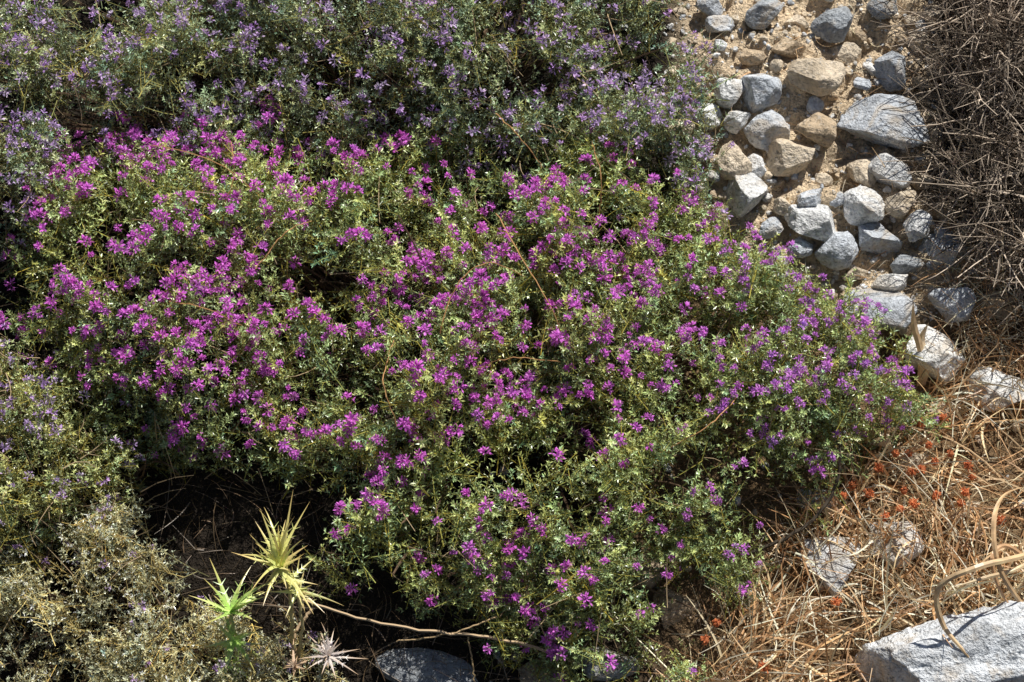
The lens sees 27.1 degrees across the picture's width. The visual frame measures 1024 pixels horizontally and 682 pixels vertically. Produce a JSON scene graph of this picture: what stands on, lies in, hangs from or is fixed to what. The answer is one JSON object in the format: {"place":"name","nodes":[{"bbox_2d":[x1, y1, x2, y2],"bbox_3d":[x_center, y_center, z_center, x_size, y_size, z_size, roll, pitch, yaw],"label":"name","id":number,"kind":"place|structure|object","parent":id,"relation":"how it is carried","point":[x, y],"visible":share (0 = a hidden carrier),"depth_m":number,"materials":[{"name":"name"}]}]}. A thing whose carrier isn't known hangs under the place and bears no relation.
{"place":"outdoors","nodes":[
{"label":"outdoors","id":0,"kind":"place"},
{"bbox_2d":[0,0,1023,681],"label":"ground","id":1,"kind":"structure","parent":0,"point":[242,528],"depth_m":4.90,"materials":[{"name":"soil"}]},
{"bbox_2d":[0,291,205,631],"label":"thyme shrub","id":2,"kind":"object","parent":1,"relation":"on","point":[43,434],"visible":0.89,"depth_m":4.71,"materials":[{"name":"green plant"}]},
{"bbox_2d":[0,473,349,681],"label":"dry thyme shrub","id":3,"kind":"object","parent":1,"relation":"on","point":[111,660],"visible":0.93,"depth_m":4.68,"materials":[{"name":"green plant"}]},
{"bbox_2d":[189,492,340,681],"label":"spiny thistle","id":4,"kind":"object","parent":1,"relation":"on","point":[278,558],"visible":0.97,"depth_m":4.57,"materials":[{"name":"green plant"}]},
{"bbox_2d":[281,625,364,681],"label":"dried thistle","id":5,"kind":"object","parent":1,"relation":"on","point":[327,655],"visible":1,"depth_m":4.67,"materials":[{"name":"plant"}]},
{"bbox_2d":[0,0,744,340],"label":"thyme shrub","id":6,"kind":"object","parent":1,"relation":"on","point":[446,40],"visible":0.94,"depth_m":4.92,"materials":[{"name":"green plant"}]},
{"bbox_2d":[375,648,477,681],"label":"rock","id":7,"kind":"object","parent":1,"relation":"on","point":[423,671],"visible":0.95,"depth_m":4.77,"materials":[{"name":"stone"}]},
{"bbox_2d":[294,599,581,681],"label":"bare branch","id":8,"kind":"object","parent":1,"relation":"on","point":[309,612],"visible":0.91,"depth_m":4.67,"materials":[{"name":"beige wood"}]},
{"bbox_2d":[149,113,735,452],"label":"dry stems","id":9,"kind":"object","parent":1,"relation":"on","point":[456,286],"visible":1,"depth_m":4.66,"materials":[{"name":"brown plant"}]},
{"bbox_2d":[0,87,951,681],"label":"flowering thyme shrub","id":10,"kind":"object","parent":1,"relation":"on","point":[794,303],"visible":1,"depth_m":4.74,"materials":[{"name":"green plant"}]},
{"bbox_2d":[77,0,945,681],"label":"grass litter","id":11,"kind":"object","parent":1,"relation":"on","point":[451,638],"depth_m":4.80,"materials":[{"name":"plant"}]},
{"bbox_2d":[518,658,567,681],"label":"rock","id":12,"kind":"object","parent":1,"relation":"on","point":[525,675],"visible":0.52,"depth_m":4.73,"materials":[{"name":"stone"}]},
{"bbox_2d":[578,646,640,680],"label":"rock","id":13,"kind":"object","parent":1,"relation":"on","point":[617,674],"visible":0.62,"depth_m":4.70,"materials":[{"name":"stone"}]},
{"bbox_2d":[604,554,669,588],"bbox_3d":[0.281,0.528,4.817,0.151,0.060,0.085,-7,41,-9],"label":"rock","id":14,"kind":"object","parent":1,"relation":"on","point":[649,583],"visible":0.39,"depth_m":4.80,"materials":[{"name":"stone"}]},
{"bbox_2d":[653,586,701,629],"bbox_3d":[0.361,0.589,4.784,0.110,0.062,0.098,-24,46,-26],"label":"rock","id":15,"kind":"object","parent":1,"relation":"on","point":[677,608],"visible":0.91,"depth_m":4.75,"materials":[{"name":"stone"}]},
{"bbox_2d":[664,117,694,138],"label":"rock","id":16,"kind":"object","parent":1,"relation":"on","point":[689,128],"visible":0.35,"depth_m":5.11,"materials":[{"name":"stone"}]},
{"bbox_2d":[677,74,705,94],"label":"rock","id":17,"kind":"object","parent":1,"relation":"on","point":[699,83],"visible":0.1,"depth_m":5.14,"materials":[{"name":"stone"}]},
{"bbox_2d":[687,143,709,161],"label":"rock","id":18,"kind":"object","parent":1,"relation":"on","point":[701,160],"visible":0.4,"depth_m":5.11,"materials":[{"name":"stone"}]},
{"bbox_2d":[693,103,722,129],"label":"rock","id":19,"kind":"object","parent":1,"relation":"on","point":[718,113],"visible":0.58,"depth_m":5.13,"materials":[{"name":"stone"}]},
{"bbox_2d":[695,0,722,15],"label":"rock","id":20,"kind":"object","parent":1,"relation":"on","point":[710,7],"visible":1,"depth_m":5.22,"materials":[{"name":"stone"}]},
{"bbox_2d":[705,15,734,32],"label":"rock","id":21,"kind":"object","parent":1,"relation":"on","point":[723,23],"visible":1,"depth_m":5.21,"materials":[{"name":"stone"}]},
{"bbox_2d":[714,77,743,108],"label":"rock","id":22,"kind":"object","parent":1,"relation":"on","point":[732,90],"visible":0.88,"depth_m":5.11,"materials":[{"name":"stone"}]},
{"bbox_2d":[713,141,751,179],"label":"rock","id":23,"kind":"object","parent":1,"relation":"on","point":[738,163],"visible":0.98,"depth_m":5.06,"materials":[{"name":"stone"}]},
{"bbox_2d":[724,110,750,133],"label":"rock","id":24,"kind":"object","parent":1,"relation":"on","point":[736,125],"visible":0.98,"depth_m":5.10,"materials":[{"name":"stone"}]},
{"bbox_2d":[726,172,767,217],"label":"rock","id":25,"kind":"object","parent":1,"relation":"on","point":[747,192],"visible":0.99,"depth_m":5.05,"materials":[{"name":"stone"}]},
{"bbox_2d":[737,49,765,65],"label":"rock","id":26,"kind":"object","parent":1,"relation":"on","point":[750,57],"visible":1,"depth_m":5.18,"materials":[{"name":"stone"}]},
{"bbox_2d":[747,153,766,178],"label":"rock","id":27,"kind":"object","parent":1,"relation":"on","point":[759,170],"visible":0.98,"depth_m":5.08,"materials":[{"name":"stone"}]},
{"bbox_2d":[740,73,781,112],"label":"rock","id":28,"kind":"object","parent":1,"relation":"on","point":[761,91],"visible":1,"depth_m":5.10,"materials":[{"name":"stone"}]},
{"bbox_2d":[745,0,783,29],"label":"rock","id":29,"kind":"object","parent":1,"relation":"on","point":[761,14],"visible":1,"depth_m":5.20,"materials":[{"name":"stone"}]},
{"bbox_2d":[743,110,789,150],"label":"rock","id":30,"kind":"object","parent":1,"relation":"on","point":[763,130],"visible":0.94,"depth_m":5.09,"materials":[{"name":"stone"}]},
{"bbox_2d":[759,217,783,238],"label":"rock","id":31,"kind":"object","parent":1,"relation":"on","point":[770,227],"visible":0.89,"depth_m":5.05,"materials":[{"name":"stone"}]},
{"bbox_2d":[534,170,1023,681],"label":"dry grass","id":32,"kind":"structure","parent":1,"relation":"on","point":[800,618],"depth_m":4.78,"materials":[{"name":"beige plant"}]},
{"bbox_2d":[771,255,788,269],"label":"rock","id":33,"kind":"object","parent":1,"relation":"on","point":[785,263],"visible":0.1,"depth_m":5.06,"materials":[{"name":"stone"}]},
{"bbox_2d":[773,197,790,215],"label":"rock","id":34,"kind":"object","parent":1,"relation":"on","point":[781,205],"visible":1,"depth_m":5.06,"materials":[{"name":"stone"}]},
{"bbox_2d":[771,37,805,57],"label":"rock","id":35,"kind":"object","parent":1,"relation":"on","point":[786,47],"visible":1,"depth_m":5.16,"materials":[{"name":"stone"}]},
{"bbox_2d":[736,439,841,557],"bbox_3d":[0.632,0.371,4.739,0.248,0.270,0.066,-17,43,-19],"label":"bare branch","id":36,"kind":"object","parent":1,"relation":"on","point":[802,528],"visible":0.88,"depth_m":4.74,"materials":[{"name":"brown wood"}]},
{"bbox_2d":[766,138,815,176],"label":"rock","id":37,"kind":"object","parent":1,"relation":"on","point":[787,157],"visible":1,"depth_m":5.08,"materials":[{"name":"stone"}]},
{"bbox_2d":[783,14,808,31],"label":"rock","id":38,"kind":"object","parent":1,"relation":"on","point":[801,22],"visible":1,"depth_m":5.22,"materials":[{"name":"stone"}]},
{"bbox_2d":[788,237,812,257],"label":"rock","id":39,"kind":"object","parent":1,"relation":"on","point":[804,249],"visible":0.87,"depth_m":5.05,"materials":[{"name":"stone"}]},
{"bbox_2d":[784,204,835,241],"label":"rock","id":40,"kind":"object","parent":1,"relation":"on","point":[816,222],"visible":0.97,"depth_m":5.03,"materials":[{"name":"stone"}]},
{"bbox_2d":[797,188,821,206],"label":"rock","id":41,"kind":"object","parent":40,"relation":"on","point":[809,198],"visible":1,"depth_m":5.04,"materials":[{"name":"stone"}]},
{"bbox_2d":[796,489,832,511],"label":"rock","id":42,"kind":"object","parent":1,"relation":"on","point":[829,505],"visible":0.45,"depth_m":4.87,"materials":[{"name":"stone"}]},
{"bbox_2d":[806,95,823,113],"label":"rock","id":43,"kind":"object","parent":1,"relation":"on","point":[815,104],"visible":0.97,"depth_m":5.14,"materials":[{"name":"stone"}]},
{"bbox_2d":[794,112,836,147],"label":"rock","id":44,"kind":"object","parent":1,"relation":"on","point":[818,128],"visible":1,"depth_m":5.08,"materials":[{"name":"stone"}]},
{"bbox_2d":[786,58,845,95],"bbox_3d":[0.733,-0.641,5.140,0.141,0.091,0.095,13,75,5],"label":"rock","id":45,"kind":"object","parent":1,"relation":"on","point":[817,77],"visible":1,"depth_m":5.11,"materials":[{"name":"stone"}]},
{"bbox_2d":[812,173,832,186],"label":"rock","id":46,"kind":"object","parent":1,"relation":"on","point":[824,179],"visible":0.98,"depth_m":5.11,"materials":[{"name":"stone"}]},
{"bbox_2d":[798,536,860,597],"bbox_3d":[0.712,0.505,4.823,0.134,0.089,0.165,15,66,5],"label":"rock","id":47,"kind":"object","parent":1,"relation":"on","point":[831,577],"visible":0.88,"depth_m":4.79,"materials":[{"name":"stone"}]},
{"bbox_2d":[814,231,858,270],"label":"rock","id":48,"kind":"object","parent":1,"relation":"on","point":[835,251],"visible":0.97,"depth_m":5.03,"materials":[{"name":"stone"}]},
{"bbox_2d":[830,193,843,206],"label":"rock","id":49,"kind":"object","parent":1,"relation":"on","point":[838,201],"visible":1,"depth_m":5.06,"materials":[{"name":"stone"}]},
{"bbox_2d":[830,42,861,65],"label":"rock","id":50,"kind":"object","parent":1,"relation":"on","point":[843,53],"visible":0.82,"depth_m":5.20,"materials":[{"name":"stone"}]},
{"bbox_2d":[810,6,853,42],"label":"rock","id":51,"kind":"object","parent":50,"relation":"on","point":[832,25],"visible":1,"depth_m":5.17,"materials":[{"name":"stone"}]},
{"bbox_2d":[700,413,1005,680],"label":"dried seed heads","id":52,"kind":"object","parent":1,"relation":"on","point":[903,490],"visible":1,"depth_m":4.79,"materials":[{"name":"plant"}]},
{"bbox_2d":[842,267,867,279],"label":"rock","id":53,"kind":"object","parent":1,"relation":"on","point":[861,272],"visible":0.87,"depth_m":5.05,"materials":[{"name":"stone"}]},
{"bbox_2d":[846,157,875,186],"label":"rock","id":54,"kind":"object","parent":1,"relation":"on","point":[858,171],"visible":0.99,"depth_m":5.09,"materials":[{"name":"stone"}]},
{"bbox_2d":[853,77,870,90],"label":"rock","id":55,"kind":"object","parent":1,"relation":"on","point":[861,83],"visible":1,"depth_m":5.16,"materials":[{"name":"stone"}]},
{"bbox_2d":[843,186,884,225],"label":"rock","id":56,"kind":"object","parent":1,"relation":"on","point":[863,205],"visible":1,"depth_m":5.04,"materials":[{"name":"stone"}]},
{"bbox_2d":[861,433,893,445],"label":"rock","id":57,"kind":"object","parent":1,"relation":"on","point":[887,435],"visible":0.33,"depth_m":4.92,"materials":[{"name":"stone"}]},
{"bbox_2d":[858,222,901,254],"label":"rock","id":58,"kind":"object","parent":1,"relation":"on","point":[878,238],"visible":1,"depth_m":5.05,"materials":[{"name":"stone"}]},
{"bbox_2d":[843,288,917,328],"bbox_3d":[0.862,-0.082,4.991,0.177,0.077,0.121,18,61,6],"label":"rock","id":59,"kind":"object","parent":1,"relation":"on","point":[900,304],"visible":0.72,"depth_m":4.96,"materials":[{"name":"stone"}]},
{"bbox_2d":[867,0,897,19],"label":"rock","id":60,"kind":"object","parent":1,"relation":"on","point":[876,13],"visible":0.93,"depth_m":5.20,"materials":[{"name":"stone"}]},
{"bbox_2d":[836,93,930,149],"bbox_3d":[0.893,-0.528,5.123,0.223,0.093,0.147,0,67,0],"label":"rock","id":61,"kind":"object","parent":1,"relation":"on","point":[869,119],"visible":0.96,"depth_m":5.10,"materials":[{"name":"stone"}]},
{"bbox_2d":[870,274,907,291],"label":"rock","id":62,"kind":"object","parent":1,"relation":"on","point":[892,282],"visible":1,"depth_m":5.00,"materials":[{"name":"stone"}]},
{"bbox_2d":[874,50,905,91],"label":"rock","id":63,"kind":"object","parent":1,"relation":"on","point":[890,65],"visible":0.99,"depth_m":5.17,"materials":[{"name":"stone"}]},
{"bbox_2d":[868,153,911,189],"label":"rock","id":64,"kind":"object","parent":1,"relation":"on","point":[892,170],"visible":0.94,"depth_m":5.07,"materials":[{"name":"stone"}]},
{"bbox_2d":[868,521,923,566],"bbox_3d":[0.868,0.456,4.821,0.131,0.082,0.128,-4,58,-2],"label":"rock","id":65,"kind":"object","parent":1,"relation":"on","point":[909,533],"visible":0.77,"depth_m":4.79,"materials":[{"name":"stone"}]},
{"bbox_2d":[884,189,917,218],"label":"rock","id":66,"kind":"object","parent":1,"relation":"on","point":[899,200],"visible":0.97,"depth_m":5.05,"materials":[{"name":"stone"}]},
{"bbox_2d":[890,255,924,273],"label":"rock","id":67,"kind":"object","parent":1,"relation":"on","point":[904,264],"visible":0.93,"depth_m":5.02,"materials":[{"name":"stone"}]},
{"bbox_2d":[899,452,928,469],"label":"rock","id":68,"kind":"object","parent":1,"relation":"on","point":[916,460],"visible":0.57,"depth_m":4.89,"materials":[{"name":"stone"}]},
{"bbox_2d":[903,210,932,241],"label":"rock","id":69,"kind":"object","parent":1,"relation":"on","point":[916,228],"visible":0.99,"depth_m":5.02,"materials":[{"name":"stone"}]},
{"bbox_2d":[906,32,929,52],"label":"rock","id":70,"kind":"object","parent":1,"relation":"on","point":[919,44],"visible":0.7,"depth_m":5.21,"materials":[{"name":"stone"}]},
{"bbox_2d":[911,76,931,91],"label":"rock","id":71,"kind":"object","parent":1,"relation":"on","point":[917,81],"visible":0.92,"depth_m":5.17,"materials":[{"name":"stone"}]},
{"bbox_2d":[910,173,935,189],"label":"rock","id":72,"kind":"object","parent":1,"relation":"on","point":[916,186],"visible":0.67,"depth_m":5.10,"materials":[{"name":"stone"}]},
{"bbox_2d":[921,5,945,21],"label":"rock","id":73,"kind":"object","parent":1,"relation":"on","point":[929,13],"visible":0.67,"depth_m":5.22,"materials":[{"name":"stone"}]},
{"bbox_2d":[847,0,1023,342],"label":"dead twig shrub","id":74,"kind":"object","parent":1,"relation":"on","point":[992,69],"visible":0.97,"depth_m":5.00,"materials":[{"name":"brown plant"}]},
{"bbox_2d":[905,324,965,382],"bbox_3d":[0.989,0.032,4.976,0.148,0.122,0.128,0,72,0],"label":"rock","id":75,"kind":"object","parent":1,"relation":"on","point":[939,356],"visible":0.77,"depth_m":4.94,"materials":[{"name":"stone"}]},
{"bbox_2d":[927,122,944,148],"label":"rock","id":76,"kind":"object","parent":1,"relation":"on","point":[932,138],"visible":0.52,"depth_m":5.13,"materials":[{"name":"stone"}]},
{"bbox_2d":[854,600,1023,681],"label":"boulder","id":77,"kind":"object","parent":1,"relation":"on","point":[990,640],"visible":0.99,"depth_m":4.61,"materials":[{"name":"stone"}]},
{"bbox_2d":[918,233,968,269],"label":"rock","id":78,"kind":"object","parent":1,"relation":"on","point":[945,257],"visible":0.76,"depth_m":5.04,"materials":[{"name":"stone"}]},
{"bbox_2d":[934,226,952,239],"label":"rock","id":79,"kind":"object","parent":78,"relation":"on","point":[940,234],"visible":0.84,"depth_m":5.04,"materials":[{"name":"stone"}]},
{"bbox_2d":[926,399,960,414],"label":"rock","id":80,"kind":"object","parent":1,"relation":"on","point":[940,406],"visible":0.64,"depth_m":4.96,"materials":[{"name":"stone"}]},
{"bbox_2d":[931,200,963,226],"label":"rock","id":81,"kind":"object","parent":1,"relation":"on","point":[936,214],"visible":0.62,"depth_m":5.05,"materials":[{"name":"stone"}]},
{"bbox_2d":[927,287,975,322],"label":"rock","id":82,"kind":"object","parent":1,"relation":"on","point":[961,298],"visible":0.95,"depth_m":5.00,"materials":[{"name":"stone"}]},
{"bbox_2d":[947,501,979,520],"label":"rock","id":83,"kind":"object","parent":1,"relation":"on","point":[977,504],"visible":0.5,"depth_m":4.84,"materials":[{"name":"stone"}]},
{"bbox_2d":[966,367,1023,411],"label":"rock","id":84,"kind":"object","parent":1,"relation":"on","point":[989,376],"visible":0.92,"depth_m":4.92,"materials":[{"name":"stone"}]},
{"bbox_2d":[980,289,1021,318],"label":"rock","id":85,"kind":"object","parent":1,"relation":"on","point":[1004,312],"visible":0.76,"depth_m":5.01,"materials":[{"name":"stone"}]},
{"bbox_2d":[467,0,1023,681],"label":"gravel","id":86,"kind":"structure","parent":0,"point":[775,66],"depth_m":5.14,"materials":[{"name":"beige gravel"}]},
{"bbox_2d":[863,304,928,449],"bbox_3d":[0.890,0.092,4.884,0.170,0.213,0.312,0,70,0],"label":"dry curled leaf","id":87,"kind":"object","parent":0,"point":[920,342],"visible":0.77,"depth_m":4.91,"materials":[{"name":"beige plant"}]},
{"bbox_2d":[934,487,1023,657],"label":"dry strap leaves","id":88,"kind":"object","parent":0,"point":[996,560],"visible":0.98,"depth_m":4.58,"materials":[{"name":"beige plant"}]}
]}

